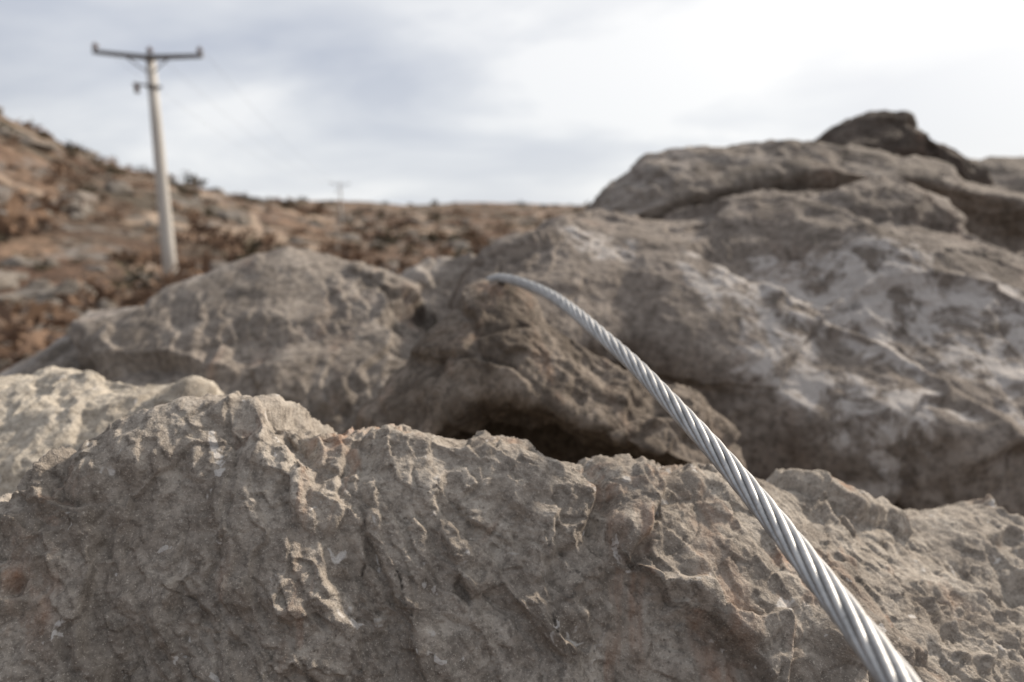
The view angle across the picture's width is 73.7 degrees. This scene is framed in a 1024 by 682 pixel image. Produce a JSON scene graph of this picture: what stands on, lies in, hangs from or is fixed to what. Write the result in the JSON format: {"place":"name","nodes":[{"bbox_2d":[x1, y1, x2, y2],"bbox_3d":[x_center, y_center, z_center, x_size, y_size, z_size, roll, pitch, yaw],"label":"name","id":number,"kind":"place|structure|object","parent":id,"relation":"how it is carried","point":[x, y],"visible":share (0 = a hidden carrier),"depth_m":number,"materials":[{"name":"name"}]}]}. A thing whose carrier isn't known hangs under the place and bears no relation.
{"place":"outdoors","nodes":[
{"label":"outdoors","id":0,"kind":"place"},
{"bbox_2d":[0,116,588,372],"bbox_3d":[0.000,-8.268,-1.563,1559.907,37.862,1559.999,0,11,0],"label":"ground","id":1,"kind":"structure","parent":0,"point":[88,241],"depth_m":58.62,"materials":[{"name":"brown soil"}]},
{"bbox_2d":[0,366,224,496],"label":"pale boulder","id":2,"kind":"object","parent":1,"relation":"on","point":[44,411],"visible":0.25,"depth_m":0.81,"materials":[{"name":"stone"}]},
{"bbox_2d":[91,42,203,286],"bbox_3d":[-14.000,-6.584,27.251,4.200,9.920,0.565,0,11,-1],"label":"utility pole","id":3,"kind":"object","parent":1,"relation":"on","point":[168,251],"visible":0.95,"depth_m":26.87,"materials":[{"name":"concrete"}]},
{"bbox_2d":[98,45,339,182],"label":"power lines","id":4,"kind":"object","parent":3,"relation":"attached to","point":[219,109],"visible":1,"depth_m":36.21,"materials":[{"name":"metal"}]},
{"bbox_2d":[0,246,437,434],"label":"grey boulder","id":5,"kind":"object","parent":1,"relation":"on","point":[331,341],"visible":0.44,"depth_m":1.39,"materials":[{"name":"stone"}]},
{"bbox_2d":[0,107,538,367],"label":"field stones","id":6,"kind":"object","parent":1,"relation":"on","point":[45,290],"visible":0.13,"depth_m":50.80,"materials":[{"name":"stone"}]},
{"bbox_2d":[0,117,579,365],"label":"dry scrub","id":7,"kind":"object","parent":1,"relation":"on","point":[22,215],"visible":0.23,"depth_m":41.33,"materials":[{"name":"brown plant"}]},
{"bbox_2d":[0,120,589,288],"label":"dark scrub","id":8,"kind":"object","parent":1,"relation":"on","point":[251,250],"visible":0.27,"depth_m":69.32,"materials":[{"name":"brown plant"}]},
{"bbox_2d":[330,182,349,223],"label":"utility pole","id":9,"kind":"object","parent":1,"relation":"on","point":[340,202],"visible":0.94,"depth_m":107.71,"materials":[{"name":"concrete"}]},
{"bbox_2d":[400,252,475,321],"bbox_3d":[-0.143,0.114,2.062,0.631,0.760,0.669,0,11,0],"label":"boulder","id":10,"kind":"object","parent":1,"relation":"on","point":[437,278],"visible":0.09,"depth_m":1.92,"materials":[{"name":"grey stone"}]},
{"bbox_2d":[0,391,1023,681],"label":"front boulder","id":11,"kind":"object","parent":1,"relation":"on","point":[230,537],"visible":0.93,"depth_m":0.53,"materials":[{"name":"stone"}]},
{"bbox_2d":[485,273,920,681],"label":"steel cable","id":12,"kind":"object","parent":11,"relation":"on","point":[876,652],"visible":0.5,"depth_m":0.40,"materials":[{"name":"silver metal"}]},
{"bbox_2d":[341,279,745,467],"bbox_3d":[0.046,0.225,1.102,0.647,0.647,0.436,0,11,0],"label":"brown boulder","id":13,"kind":"object","parent":1,"relation":"on","point":[495,357],"visible":0.36,"depth_m":0.95,"materials":[{"name":"stone"}]},
{"bbox_2d":[448,175,1023,516],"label":"lichen boulder","id":14,"kind":"object","parent":1,"relation":"on","point":[866,335],"visible":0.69,"depth_m":1.43,"materials":[{"name":"stone"}]},
{"bbox_2d":[584,139,1023,253],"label":"slab boulder","id":15,"kind":"object","parent":1,"relation":"on","point":[660,185],"visible":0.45,"depth_m":2.23,"materials":[{"name":"stone"}]},
{"bbox_2d":[814,110,993,186],"bbox_3d":[1.643,-0.607,3.059,0.769,0.847,0.727,0,11,0],"label":"cap boulder","id":16,"kind":"object","parent":15,"relation":"on","point":[901,134],"visible":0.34,"depth_m":2.81,"materials":[{"name":"stone"}]},
{"bbox_2d":[968,156,1023,192],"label":"back boulder","id":17,"kind":"object","parent":1,"relation":"on","point":[1007,173],"visible":0.07,"depth_m":3.66,"materials":[{"name":"stone"}]},
{"bbox_2d":[0,0,1023,204],"label":"sky","id":18,"kind":"structure","parent":0,"point":[400,102],"materials":[{"name":"white"}]}
]}

